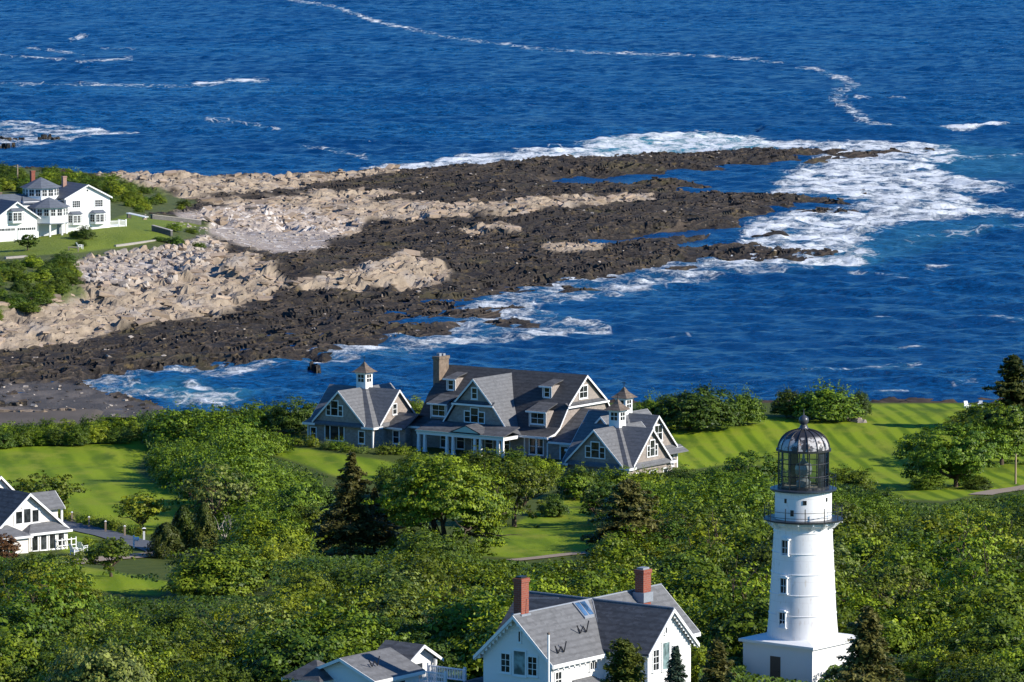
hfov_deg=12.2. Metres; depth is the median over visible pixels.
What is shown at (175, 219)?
stone wall
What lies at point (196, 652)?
shrub
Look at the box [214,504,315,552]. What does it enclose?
shrub
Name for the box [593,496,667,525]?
shrub
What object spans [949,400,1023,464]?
broadleaf tree
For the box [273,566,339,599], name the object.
shrub
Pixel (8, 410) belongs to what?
beach ledge
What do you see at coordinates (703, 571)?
shrub
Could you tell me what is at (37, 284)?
bush
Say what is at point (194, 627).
shrub
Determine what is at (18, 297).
bush
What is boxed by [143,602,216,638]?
shrub
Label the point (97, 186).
bush
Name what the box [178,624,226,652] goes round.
shrub
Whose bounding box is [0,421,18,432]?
bush
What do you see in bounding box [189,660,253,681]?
shrub
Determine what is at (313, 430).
window
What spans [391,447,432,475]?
bush
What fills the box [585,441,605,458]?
window
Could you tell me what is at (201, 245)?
bush
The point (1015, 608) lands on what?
shrub
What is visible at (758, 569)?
shrub
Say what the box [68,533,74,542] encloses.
bush
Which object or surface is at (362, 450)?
bush
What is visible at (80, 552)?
bush
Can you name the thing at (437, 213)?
bare rocks
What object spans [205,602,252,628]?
shrub
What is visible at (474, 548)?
bush
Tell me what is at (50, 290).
bush
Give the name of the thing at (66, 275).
bush
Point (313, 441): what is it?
bush
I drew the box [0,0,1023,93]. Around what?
sea
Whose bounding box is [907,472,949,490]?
bush
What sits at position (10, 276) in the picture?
bush
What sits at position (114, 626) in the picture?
shrub
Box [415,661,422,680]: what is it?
window
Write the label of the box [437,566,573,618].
shrub
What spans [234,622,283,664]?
shrub
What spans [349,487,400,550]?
spruce tree
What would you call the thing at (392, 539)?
bush
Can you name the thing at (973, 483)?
bush
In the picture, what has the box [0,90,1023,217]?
sea
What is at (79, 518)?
bush
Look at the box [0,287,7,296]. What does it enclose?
bush
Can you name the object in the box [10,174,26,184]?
bush
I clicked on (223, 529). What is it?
dead tree
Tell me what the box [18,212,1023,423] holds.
sea
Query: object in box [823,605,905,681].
pine tree
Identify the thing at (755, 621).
shrub
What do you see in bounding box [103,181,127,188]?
bush
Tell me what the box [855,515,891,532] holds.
shrub
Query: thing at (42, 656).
shrub
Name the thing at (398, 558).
shrub
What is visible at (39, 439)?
bush
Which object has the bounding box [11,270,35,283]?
bush
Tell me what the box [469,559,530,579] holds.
shrub
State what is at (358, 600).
shrub
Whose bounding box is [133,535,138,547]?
mailbox
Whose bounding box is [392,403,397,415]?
window
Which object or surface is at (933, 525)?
shrub
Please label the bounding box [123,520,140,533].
bush
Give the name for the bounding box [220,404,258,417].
bush
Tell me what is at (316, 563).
shrub
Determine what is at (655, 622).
keepers house
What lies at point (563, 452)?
door
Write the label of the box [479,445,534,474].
bush
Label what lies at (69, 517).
bush
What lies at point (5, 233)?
garage door
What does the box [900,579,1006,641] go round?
shrub
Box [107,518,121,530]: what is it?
bush
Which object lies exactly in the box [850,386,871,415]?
bush
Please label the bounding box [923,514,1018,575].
tree
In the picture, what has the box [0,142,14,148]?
sea rock
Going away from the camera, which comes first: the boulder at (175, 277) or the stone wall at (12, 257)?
the boulder at (175, 277)
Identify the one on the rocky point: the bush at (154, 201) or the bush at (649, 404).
the bush at (154, 201)
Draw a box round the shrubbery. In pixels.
[140,401,1023,541]
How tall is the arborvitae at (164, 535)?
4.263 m
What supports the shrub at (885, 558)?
on the hillside ground
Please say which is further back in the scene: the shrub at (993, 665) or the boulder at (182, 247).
the boulder at (182, 247)
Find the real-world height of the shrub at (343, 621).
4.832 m
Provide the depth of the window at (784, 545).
376.66 m
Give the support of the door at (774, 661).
in the lighthouse
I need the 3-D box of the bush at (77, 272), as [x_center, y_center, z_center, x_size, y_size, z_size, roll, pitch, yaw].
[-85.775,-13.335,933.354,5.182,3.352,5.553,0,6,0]
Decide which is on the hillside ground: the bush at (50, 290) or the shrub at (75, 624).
the shrub at (75, 624)
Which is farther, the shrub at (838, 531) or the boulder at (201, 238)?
the boulder at (201, 238)
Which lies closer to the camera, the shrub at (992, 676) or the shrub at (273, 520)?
the shrub at (992, 676)
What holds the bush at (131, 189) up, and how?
on the rocky point
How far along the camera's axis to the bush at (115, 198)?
1108.90 m
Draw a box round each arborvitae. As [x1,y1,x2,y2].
[142,522,188,558]
[169,505,194,551]
[189,502,219,552]
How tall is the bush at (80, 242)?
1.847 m
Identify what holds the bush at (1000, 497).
on the hillside ground
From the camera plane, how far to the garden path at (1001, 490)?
588.39 m
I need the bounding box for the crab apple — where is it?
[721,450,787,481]
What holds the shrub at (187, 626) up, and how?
on the hillside ground
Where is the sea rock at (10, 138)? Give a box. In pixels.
[0,136,24,140]
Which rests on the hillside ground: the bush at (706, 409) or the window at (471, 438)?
the bush at (706, 409)
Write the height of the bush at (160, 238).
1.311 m
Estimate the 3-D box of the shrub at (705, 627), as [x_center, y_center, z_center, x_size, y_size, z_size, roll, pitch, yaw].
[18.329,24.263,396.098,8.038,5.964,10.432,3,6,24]
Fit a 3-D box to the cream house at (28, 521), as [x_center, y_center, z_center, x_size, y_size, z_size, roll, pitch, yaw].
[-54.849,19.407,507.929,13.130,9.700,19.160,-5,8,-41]
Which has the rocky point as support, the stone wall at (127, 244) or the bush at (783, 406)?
the stone wall at (127, 244)
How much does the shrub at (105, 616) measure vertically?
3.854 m
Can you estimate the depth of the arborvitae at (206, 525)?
501.12 m
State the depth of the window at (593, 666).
359.15 m
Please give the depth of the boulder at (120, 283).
924.74 m
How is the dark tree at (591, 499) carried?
on the hillside ground
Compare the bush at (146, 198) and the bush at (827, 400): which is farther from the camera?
the bush at (146, 198)
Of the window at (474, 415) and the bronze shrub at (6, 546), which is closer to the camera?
the bronze shrub at (6, 546)
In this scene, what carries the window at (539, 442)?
in the shingled mansion
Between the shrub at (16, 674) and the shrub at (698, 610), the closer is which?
the shrub at (16, 674)
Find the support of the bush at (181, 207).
on the rocky point
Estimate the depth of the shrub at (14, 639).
390.00 m
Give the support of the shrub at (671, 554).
on the hillside ground
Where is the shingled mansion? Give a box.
[302,353,688,474]
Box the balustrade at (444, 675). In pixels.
[419,662,465,681]
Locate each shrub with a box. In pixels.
[0,533,22,562]
[0,558,102,609]
[0,578,79,610]
[0,588,68,652]
[0,624,46,681]
[0,628,36,672]
[0,661,34,681]
[0,674,9,681]
[13,599,105,644]
[18,623,82,651]
[23,554,101,606]
[23,633,69,678]
[24,552,77,576]
[26,595,100,636]
[27,647,75,681]
[38,644,101,681]
[42,621,186,676]
[59,634,98,650]
[83,606,130,629]
[95,610,173,644]
[98,600,135,622]
[99,611,143,635]
[100,625,147,644]
[102,627,145,645]
[108,642,187,681]
[113,598,144,618]
[115,624,189,667]
[141,598,189,625]
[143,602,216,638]
[151,641,241,677]
[158,658,259,681]
[166,624,214,647]
[168,620,224,643]
[169,629,240,663]
[177,618,217,640]
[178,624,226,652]
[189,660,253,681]
[198,588,336,645]
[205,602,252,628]
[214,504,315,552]
[222,611,343,681]
[224,629,251,659]
[226,511,314,554]
[232,596,271,611]
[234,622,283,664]
[235,540,293,578]
[250,593,413,656]
[258,537,311,568]
[266,583,321,608]
[268,583,320,599]
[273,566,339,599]
[288,592,343,610]
[290,580,357,622]
[299,553,336,576]
[302,575,436,634]
[312,617,390,662]
[320,559,373,590]
[326,566,417,603]
[329,646,375,658]
[330,619,364,627]
[334,577,357,593]
[341,558,375,572]
[344,562,421,599]
[344,568,380,590]
[351,586,376,613]
[361,554,441,572]
[366,543,460,576]
[367,546,413,567]
[369,609,423,640]
[383,545,455,571]
[383,545,474,590]
[385,612,452,653]
[386,522,476,562]
[392,577,476,619]
[396,553,509,604]
[397,529,440,550]
[398,629,469,680]
[405,580,510,659]
[420,541,467,561]
[426,530,484,565]
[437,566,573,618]
[442,551,490,573]
[443,595,509,679]
[451,559,508,579]
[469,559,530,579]
[471,569,555,592]
[476,567,550,597]
[517,563,554,577]
[522,559,608,588]
[530,557,615,595]
[554,582,614,596]
[557,546,636,590]
[559,570,624,591]
[574,555,674,591]
[586,523,662,564]
[588,586,701,628]
[590,568,689,604]
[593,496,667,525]
[599,549,662,583]
[621,537,664,561]
[629,537,689,569]
[635,547,711,583]
[640,517,714,553]
[646,483,769,528]
[647,550,690,575]
[651,552,755,619]
[665,584,708,624]
[668,497,751,539]
[677,540,742,579]
[684,584,769,668]
[685,603,704,623]
[691,632,736,681]
[696,597,760,643]
[697,525,743,541]
[699,622,741,645]
[708,520,773,564]
[717,496,774,516]
[718,493,774,529]
[720,514,771,544]
[721,545,771,579]
[726,528,847,577]
[736,510,760,536]
[832,503,887,545]
[834,553,859,588]
[835,526,883,570]
[836,558,914,597]
[836,585,929,648]
[836,597,886,648]
[837,524,903,565]
[838,608,941,668]
[839,509,873,522]
[839,546,871,577]
[845,531,907,553]
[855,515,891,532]
[858,541,917,575]
[863,516,942,546]
[864,531,952,597]
[873,503,913,532]
[876,512,963,548]
[876,578,920,610]
[884,525,954,553]
[891,516,937,536]
[892,509,998,549]
[894,512,935,530]
[899,509,956,530]
[899,625,986,680]
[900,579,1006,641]
[910,568,962,598]
[913,560,1023,605]
[917,545,963,564]
[923,508,960,521]
[927,603,1023,657]
[927,648,989,680]
[934,504,1000,527]
[939,652,1023,681]
[940,549,1023,587]
[948,566,1023,631]
[950,649,1011,681]
[952,522,1023,558]
[954,508,1022,534]
[963,527,1022,555]
[966,501,1023,523]
[967,622,1023,675]
[976,526,1023,566]
[981,515,1023,539]
[999,504,1023,535]
[1010,527,1023,547]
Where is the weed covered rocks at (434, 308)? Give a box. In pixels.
[0,147,934,413]
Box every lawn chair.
[68,544,80,554]
[77,542,87,549]
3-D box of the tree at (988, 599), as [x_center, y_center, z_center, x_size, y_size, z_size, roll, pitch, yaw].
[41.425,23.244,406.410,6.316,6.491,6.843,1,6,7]
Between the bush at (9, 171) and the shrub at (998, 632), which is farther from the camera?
the bush at (9, 171)
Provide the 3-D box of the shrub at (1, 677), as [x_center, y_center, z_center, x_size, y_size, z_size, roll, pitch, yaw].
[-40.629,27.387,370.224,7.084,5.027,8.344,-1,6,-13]
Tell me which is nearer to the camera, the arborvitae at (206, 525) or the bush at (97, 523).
the arborvitae at (206, 525)
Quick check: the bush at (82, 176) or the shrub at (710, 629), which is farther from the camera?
the bush at (82, 176)
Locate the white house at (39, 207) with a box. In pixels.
[0,170,126,241]
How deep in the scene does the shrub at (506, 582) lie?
410.93 m
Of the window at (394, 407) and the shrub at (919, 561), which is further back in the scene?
the window at (394, 407)
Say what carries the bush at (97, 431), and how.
on the hillside ground
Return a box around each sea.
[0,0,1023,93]
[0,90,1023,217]
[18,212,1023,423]
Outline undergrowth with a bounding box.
[0,410,1023,681]
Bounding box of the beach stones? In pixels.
[1,149,924,415]
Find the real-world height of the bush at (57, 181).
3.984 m
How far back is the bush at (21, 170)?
1170.05 m
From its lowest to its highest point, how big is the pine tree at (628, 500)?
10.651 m
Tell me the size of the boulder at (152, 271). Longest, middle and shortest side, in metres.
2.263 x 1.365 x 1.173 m
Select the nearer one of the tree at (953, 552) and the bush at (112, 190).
the tree at (953, 552)
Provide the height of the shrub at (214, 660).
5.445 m
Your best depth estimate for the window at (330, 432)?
640.57 m
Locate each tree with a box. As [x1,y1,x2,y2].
[0,571,110,626]
[7,470,90,510]
[14,234,39,249]
[82,537,137,576]
[112,492,172,527]
[179,461,258,515]
[197,600,294,647]
[215,514,243,543]
[310,451,399,557]
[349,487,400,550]
[360,453,523,556]
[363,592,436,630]
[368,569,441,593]
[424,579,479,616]
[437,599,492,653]
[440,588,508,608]
[470,459,558,527]
[554,472,590,499]
[571,478,617,517]
[580,478,670,561]
[599,636,647,681]
[651,503,727,540]
[663,529,738,580]
[666,510,747,557]
[682,555,770,631]
[733,574,770,605]
[758,570,862,603]
[770,539,871,581]
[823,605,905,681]
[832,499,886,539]
[835,577,849,607]
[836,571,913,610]
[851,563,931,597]
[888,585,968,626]
[891,422,1023,486]
[915,543,957,577]
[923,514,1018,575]
[923,540,1022,606]
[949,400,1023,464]
[971,354,1023,428]
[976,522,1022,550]
[978,585,1023,605]
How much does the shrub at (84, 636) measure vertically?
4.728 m
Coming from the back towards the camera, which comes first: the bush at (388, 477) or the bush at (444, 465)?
the bush at (444, 465)
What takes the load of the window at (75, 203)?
in the white house at (39, 207)
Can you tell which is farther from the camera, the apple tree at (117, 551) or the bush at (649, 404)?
the bush at (649, 404)
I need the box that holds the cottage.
[281,640,443,681]
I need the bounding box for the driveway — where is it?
[63,520,218,563]
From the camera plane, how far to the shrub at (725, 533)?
485.78 m
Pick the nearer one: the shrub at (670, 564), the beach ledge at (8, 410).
the shrub at (670, 564)
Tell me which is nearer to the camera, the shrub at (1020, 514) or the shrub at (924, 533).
the shrub at (924, 533)
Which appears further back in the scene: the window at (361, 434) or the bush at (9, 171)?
the bush at (9, 171)
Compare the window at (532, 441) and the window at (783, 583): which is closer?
the window at (783, 583)
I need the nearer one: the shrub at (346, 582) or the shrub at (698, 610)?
the shrub at (698, 610)
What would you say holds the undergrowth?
on the hillside ground
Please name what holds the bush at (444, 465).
on the hillside ground
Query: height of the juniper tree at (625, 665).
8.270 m
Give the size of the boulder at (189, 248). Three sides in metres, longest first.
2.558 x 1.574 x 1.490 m
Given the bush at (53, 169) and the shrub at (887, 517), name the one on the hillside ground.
the shrub at (887, 517)
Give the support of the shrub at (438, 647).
on the hillside ground
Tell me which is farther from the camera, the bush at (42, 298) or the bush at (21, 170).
the bush at (21, 170)
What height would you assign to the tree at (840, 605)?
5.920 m
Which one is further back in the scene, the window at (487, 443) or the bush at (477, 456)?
the window at (487, 443)
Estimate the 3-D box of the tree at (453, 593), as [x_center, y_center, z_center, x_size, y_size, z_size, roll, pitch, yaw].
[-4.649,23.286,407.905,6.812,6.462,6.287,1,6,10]
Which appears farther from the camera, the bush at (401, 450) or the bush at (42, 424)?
the bush at (42, 424)
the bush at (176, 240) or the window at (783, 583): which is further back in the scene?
the bush at (176, 240)
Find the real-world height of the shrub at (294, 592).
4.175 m
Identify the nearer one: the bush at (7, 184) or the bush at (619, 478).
the bush at (619, 478)
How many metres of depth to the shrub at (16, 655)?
383.64 m
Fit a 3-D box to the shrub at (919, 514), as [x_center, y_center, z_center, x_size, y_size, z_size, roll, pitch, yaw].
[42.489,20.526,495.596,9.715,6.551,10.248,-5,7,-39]
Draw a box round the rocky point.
[0,147,932,416]
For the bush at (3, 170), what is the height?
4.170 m
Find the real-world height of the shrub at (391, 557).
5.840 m
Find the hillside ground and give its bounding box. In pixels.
[0,394,1023,681]
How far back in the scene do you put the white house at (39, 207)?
1007.72 m
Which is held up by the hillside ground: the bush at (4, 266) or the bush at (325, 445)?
the bush at (325, 445)
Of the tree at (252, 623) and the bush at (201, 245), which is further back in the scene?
the bush at (201, 245)
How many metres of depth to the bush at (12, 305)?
859.64 m
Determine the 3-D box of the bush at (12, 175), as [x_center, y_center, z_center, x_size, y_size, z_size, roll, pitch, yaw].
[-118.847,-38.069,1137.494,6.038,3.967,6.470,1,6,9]
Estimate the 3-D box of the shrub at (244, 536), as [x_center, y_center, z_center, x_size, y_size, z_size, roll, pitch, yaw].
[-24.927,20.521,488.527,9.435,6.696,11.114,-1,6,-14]
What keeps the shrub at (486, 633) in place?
on the hillside ground
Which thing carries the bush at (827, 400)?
on the hillside ground
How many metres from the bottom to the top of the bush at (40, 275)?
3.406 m
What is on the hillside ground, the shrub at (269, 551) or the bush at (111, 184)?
the shrub at (269, 551)
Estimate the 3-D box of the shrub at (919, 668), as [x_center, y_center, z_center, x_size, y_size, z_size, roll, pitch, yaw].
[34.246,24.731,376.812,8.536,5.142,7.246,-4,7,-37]
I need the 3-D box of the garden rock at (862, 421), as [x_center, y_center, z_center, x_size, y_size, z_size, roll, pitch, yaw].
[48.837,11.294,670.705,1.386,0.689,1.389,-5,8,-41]
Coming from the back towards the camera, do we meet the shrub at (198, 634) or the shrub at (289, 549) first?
the shrub at (289, 549)
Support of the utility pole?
on the hillside ground
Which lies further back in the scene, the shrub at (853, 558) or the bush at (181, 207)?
the bush at (181, 207)
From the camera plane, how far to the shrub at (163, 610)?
427.37 m
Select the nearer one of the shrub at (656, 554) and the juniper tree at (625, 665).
the juniper tree at (625, 665)
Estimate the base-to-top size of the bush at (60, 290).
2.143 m
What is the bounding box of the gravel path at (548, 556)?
[507,551,588,560]
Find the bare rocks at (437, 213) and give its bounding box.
[0,164,650,346]
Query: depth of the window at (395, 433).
638.70 m
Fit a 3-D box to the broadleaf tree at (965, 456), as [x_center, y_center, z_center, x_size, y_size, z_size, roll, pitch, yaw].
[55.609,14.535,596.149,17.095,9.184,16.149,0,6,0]
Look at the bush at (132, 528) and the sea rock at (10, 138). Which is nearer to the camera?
the bush at (132, 528)
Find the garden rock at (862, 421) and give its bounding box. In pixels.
[856,419,866,422]
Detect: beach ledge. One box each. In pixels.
[0,400,26,405]
[0,409,47,411]
[41,407,74,410]
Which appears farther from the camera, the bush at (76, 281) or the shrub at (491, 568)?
the bush at (76, 281)
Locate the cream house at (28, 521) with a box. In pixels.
[0,476,72,553]
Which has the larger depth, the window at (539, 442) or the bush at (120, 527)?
the window at (539, 442)
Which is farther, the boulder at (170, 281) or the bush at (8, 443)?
the boulder at (170, 281)
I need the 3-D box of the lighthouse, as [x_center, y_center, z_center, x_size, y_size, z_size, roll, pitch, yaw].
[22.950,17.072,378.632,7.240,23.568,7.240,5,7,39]
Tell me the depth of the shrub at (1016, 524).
482.34 m
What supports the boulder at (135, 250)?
on the rocky point
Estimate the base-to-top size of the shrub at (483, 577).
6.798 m
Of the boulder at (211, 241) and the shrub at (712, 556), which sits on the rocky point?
the boulder at (211, 241)
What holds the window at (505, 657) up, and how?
in the keepers house at (655, 622)
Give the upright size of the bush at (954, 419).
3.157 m
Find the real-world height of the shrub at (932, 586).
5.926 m
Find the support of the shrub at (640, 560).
on the hillside ground
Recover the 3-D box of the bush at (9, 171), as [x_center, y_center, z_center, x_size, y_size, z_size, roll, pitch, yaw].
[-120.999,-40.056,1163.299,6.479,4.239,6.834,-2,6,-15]
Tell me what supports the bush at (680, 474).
on the hillside ground
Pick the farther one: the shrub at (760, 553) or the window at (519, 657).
the shrub at (760, 553)
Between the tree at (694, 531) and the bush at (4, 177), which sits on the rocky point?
the bush at (4, 177)
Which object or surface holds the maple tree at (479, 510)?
on the hillside ground
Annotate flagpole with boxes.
[547,632,549,681]
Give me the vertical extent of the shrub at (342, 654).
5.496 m
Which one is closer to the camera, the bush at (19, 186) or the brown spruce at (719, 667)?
the brown spruce at (719, 667)
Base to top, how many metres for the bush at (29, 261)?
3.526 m
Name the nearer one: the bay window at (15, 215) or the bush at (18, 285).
the bush at (18, 285)
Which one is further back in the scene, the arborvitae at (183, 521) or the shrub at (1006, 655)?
the arborvitae at (183, 521)
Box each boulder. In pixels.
[86,253,94,258]
[87,258,97,262]
[90,277,98,281]
[101,281,111,285]
[103,249,116,254]
[109,279,117,283]
[117,280,129,286]
[118,248,127,253]
[127,253,136,257]
[128,248,140,253]
[133,253,144,259]
[137,281,149,288]
[138,273,150,276]
[139,245,147,251]
[140,276,151,280]
[148,259,157,263]
[148,269,156,273]
[165,252,176,258]
[165,254,175,259]
[166,277,176,283]
[167,270,176,274]
[168,274,177,280]
[177,243,186,250]
[180,260,190,265]
[180,264,190,270]
[186,245,193,250]
[189,255,199,263]
[196,235,207,240]
[209,239,218,243]
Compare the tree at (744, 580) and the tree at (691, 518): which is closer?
the tree at (744, 580)
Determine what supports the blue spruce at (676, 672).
on the hillside ground
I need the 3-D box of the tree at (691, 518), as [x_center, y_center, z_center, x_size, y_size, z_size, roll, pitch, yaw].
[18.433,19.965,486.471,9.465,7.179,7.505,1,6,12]
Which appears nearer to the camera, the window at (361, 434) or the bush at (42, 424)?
the window at (361, 434)
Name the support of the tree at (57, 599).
on the hillside ground
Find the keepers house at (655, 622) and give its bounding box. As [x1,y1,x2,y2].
[464,566,700,681]
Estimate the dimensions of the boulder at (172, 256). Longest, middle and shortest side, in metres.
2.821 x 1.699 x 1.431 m
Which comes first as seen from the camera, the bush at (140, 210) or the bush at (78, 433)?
the bush at (78, 433)
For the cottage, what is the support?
on the hillside ground
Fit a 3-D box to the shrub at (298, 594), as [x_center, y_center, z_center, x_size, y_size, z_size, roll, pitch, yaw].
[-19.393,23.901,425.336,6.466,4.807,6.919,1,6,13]
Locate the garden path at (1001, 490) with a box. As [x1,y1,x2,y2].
[971,485,1023,494]
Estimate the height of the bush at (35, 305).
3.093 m
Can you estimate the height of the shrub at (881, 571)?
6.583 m
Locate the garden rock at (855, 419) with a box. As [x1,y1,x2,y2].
[850,417,861,421]
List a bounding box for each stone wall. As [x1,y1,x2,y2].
[5,255,26,258]
[114,239,157,246]
[150,214,201,224]
[151,225,172,236]
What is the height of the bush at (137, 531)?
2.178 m
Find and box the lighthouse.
[738,413,854,681]
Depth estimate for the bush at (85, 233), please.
992.95 m
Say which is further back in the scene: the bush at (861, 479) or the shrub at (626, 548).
the bush at (861, 479)
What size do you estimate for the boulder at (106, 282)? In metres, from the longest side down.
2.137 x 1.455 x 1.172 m
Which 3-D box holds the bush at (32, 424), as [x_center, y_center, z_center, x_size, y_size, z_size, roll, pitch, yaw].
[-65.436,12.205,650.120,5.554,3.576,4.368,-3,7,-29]
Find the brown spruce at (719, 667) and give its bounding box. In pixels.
[698,638,736,681]
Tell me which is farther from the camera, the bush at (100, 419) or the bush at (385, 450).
the bush at (100, 419)
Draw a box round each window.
[8,208,23,222]
[14,506,39,525]
[68,211,82,224]
[72,200,80,207]
[89,210,105,223]
[95,199,102,206]
[310,426,316,439]
[324,425,344,441]
[326,400,342,416]
[358,430,364,444]
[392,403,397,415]
[392,430,399,444]
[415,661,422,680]
[440,436,444,447]
[456,437,464,449]
[464,407,484,423]
[470,387,477,399]
[471,438,478,450]
[484,440,492,451]
[499,652,511,674]
[504,436,509,453]
[511,649,526,677]
[516,630,521,643]
[526,655,538,677]
[528,438,535,455]
[536,439,543,455]
[554,670,561,681]
[579,384,587,399]
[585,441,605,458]
[589,659,598,671]
[647,439,657,457]
[651,648,660,672]
[654,424,662,440]
[664,625,668,635]
[776,609,787,628]
[778,575,789,594]
[779,537,790,556]
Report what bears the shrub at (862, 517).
on the hillside ground
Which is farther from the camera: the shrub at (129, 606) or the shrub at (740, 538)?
the shrub at (740, 538)
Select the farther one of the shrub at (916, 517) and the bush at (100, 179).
the bush at (100, 179)
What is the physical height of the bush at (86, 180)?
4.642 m
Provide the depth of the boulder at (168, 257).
979.55 m
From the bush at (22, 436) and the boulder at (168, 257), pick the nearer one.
the bush at (22, 436)
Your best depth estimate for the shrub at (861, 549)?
450.38 m
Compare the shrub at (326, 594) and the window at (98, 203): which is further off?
the window at (98, 203)
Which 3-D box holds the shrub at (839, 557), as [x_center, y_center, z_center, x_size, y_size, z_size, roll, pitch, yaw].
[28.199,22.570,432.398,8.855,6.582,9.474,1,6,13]
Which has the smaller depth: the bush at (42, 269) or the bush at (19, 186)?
the bush at (42, 269)
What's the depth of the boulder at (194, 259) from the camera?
959.94 m
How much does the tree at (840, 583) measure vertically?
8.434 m
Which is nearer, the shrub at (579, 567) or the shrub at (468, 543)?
the shrub at (579, 567)
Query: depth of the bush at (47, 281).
895.03 m
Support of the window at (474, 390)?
in the shingled mansion
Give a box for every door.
[0,228,14,239]
[17,227,35,239]
[39,225,48,236]
[57,224,60,233]
[561,447,566,459]
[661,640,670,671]
[770,656,780,681]
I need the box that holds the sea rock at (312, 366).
[307,361,320,373]
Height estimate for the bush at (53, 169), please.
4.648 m
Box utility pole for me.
[1014,454,1016,483]
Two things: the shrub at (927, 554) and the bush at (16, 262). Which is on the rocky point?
the bush at (16, 262)
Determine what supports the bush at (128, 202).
on the rocky point
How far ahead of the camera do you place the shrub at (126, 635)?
391.63 m
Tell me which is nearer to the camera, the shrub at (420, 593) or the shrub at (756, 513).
the shrub at (420, 593)
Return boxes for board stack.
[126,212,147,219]
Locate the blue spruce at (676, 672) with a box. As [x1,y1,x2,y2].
[663,646,687,681]
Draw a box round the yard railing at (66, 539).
[57,537,76,549]
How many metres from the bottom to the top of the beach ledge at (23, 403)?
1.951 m
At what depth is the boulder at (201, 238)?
1015.33 m
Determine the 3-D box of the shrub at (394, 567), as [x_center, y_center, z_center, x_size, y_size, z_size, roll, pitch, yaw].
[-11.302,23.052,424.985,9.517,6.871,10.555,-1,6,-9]
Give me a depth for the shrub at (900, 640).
388.00 m
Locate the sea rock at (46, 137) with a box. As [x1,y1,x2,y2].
[37,134,59,139]
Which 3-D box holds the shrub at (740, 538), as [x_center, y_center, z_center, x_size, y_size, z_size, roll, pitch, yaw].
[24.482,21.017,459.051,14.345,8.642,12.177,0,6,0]
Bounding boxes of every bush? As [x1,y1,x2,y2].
[0,165,9,173]
[0,172,14,180]
[0,177,18,189]
[0,261,9,272]
[0,266,20,280]
[0,276,8,285]
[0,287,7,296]
[0,290,30,306]
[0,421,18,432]
[0,428,17,448]
[0,545,74,589]
[1,258,27,269]
[1,297,17,307]
[1,422,34,446]
[3,168,23,174]
[4,259,26,272]
[5,165,27,174]
[5,172,15,180]
[9,279,31,291]
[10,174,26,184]
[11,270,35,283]
[13,419,42,436]
[14,178,29,186]
[15,179,26,192]
[18,299,42,312]
[20,254,43,267]
[20,302,37,311]
[23,287,54,304]
[27,424,54,444]
[28,267,54,280]
[29,281,45,291]
[30,283,54,297]
[31,417,65,432]
[35,172,58,180]
[35,266,51,274]
[36,163,62,173]
[37,259,59,273]
[37,279,54,288]
[44,423,74,445]
[44,614,162,681]
[48,178,60,184]
[49,250,79,264]
[49,274,74,290]
[50,265,74,278]
[53,172,72,181]
[54,258,78,268]
[54,285,68,293]
[56,270,75,282]
[58,418,76,432]
[58,507,72,519]
[62,167,81,179]
[62,263,82,276]
[64,422,92,445]
[66,507,79,520]
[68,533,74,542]
[69,230,77,237]
[69,276,84,284]
[72,224,97,238]
[72,239,88,245]
[75,510,88,522]
[76,173,89,179]
[76,547,85,555]
[78,175,104,188]
[79,414,102,430]
[80,171,99,178]
[80,420,108,443]
[81,536,94,544]
[82,513,95,524]
[87,181,103,191]
[90,513,105,526]
[91,177,105,183]
[95,413,117,430]
[96,172,125,184]
[99,515,112,528]
[101,425,135,443]
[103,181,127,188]
[103,182,128,193]
[105,183,128,195]
[107,414,136,430]
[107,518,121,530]
[108,192,120,201]
[115,518,129,532]
[118,178,140,190]
[118,190,142,201]
[119,419,142,439]
[123,198,136,206]
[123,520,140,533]
[125,185,137,192]
[131,196,144,203]
[132,523,147,535]
[133,206,144,212]
[133,409,154,430]
[135,199,153,209]
[136,418,169,440]
[139,184,153,193]
[143,196,150,202]
[147,196,159,204]
[151,193,167,203]
[152,236,165,240]
[155,538,270,599]
[164,222,182,230]
[165,235,184,244]
[176,199,191,206]
[176,204,185,209]
[185,228,198,233]
[192,241,206,247]
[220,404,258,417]
[237,397,297,429]
[263,395,317,433]
[282,500,332,535]
[291,434,304,445]
[302,433,320,446]
[303,474,338,511]
[319,439,331,449]
[327,436,348,449]
[340,441,358,452]
[354,444,370,453]
[372,459,410,493]
[374,440,396,454]
[380,490,424,527]
[383,526,424,552]
[390,442,409,454]
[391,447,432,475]
[407,395,423,413]
[433,450,464,476]
[456,540,483,556]
[458,445,502,472]
[459,459,515,500]
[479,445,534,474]
[526,454,566,472]
[534,493,571,515]
[535,466,563,482]
[551,461,607,497]
[595,465,637,488]
[628,465,670,487]
[632,390,673,421]
[650,380,745,429]
[657,464,697,482]
[696,463,726,481]
[727,384,766,424]
[769,385,810,418]
[790,375,864,421]
[829,463,881,491]
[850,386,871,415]
[853,485,910,509]
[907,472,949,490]
[942,414,967,430]
[951,402,992,421]
[951,494,1000,509]
[959,475,993,489]
[989,491,1021,509]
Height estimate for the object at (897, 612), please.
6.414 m
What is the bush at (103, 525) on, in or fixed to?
on the hillside ground
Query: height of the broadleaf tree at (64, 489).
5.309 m
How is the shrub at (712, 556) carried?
on the hillside ground
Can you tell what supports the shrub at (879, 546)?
on the hillside ground

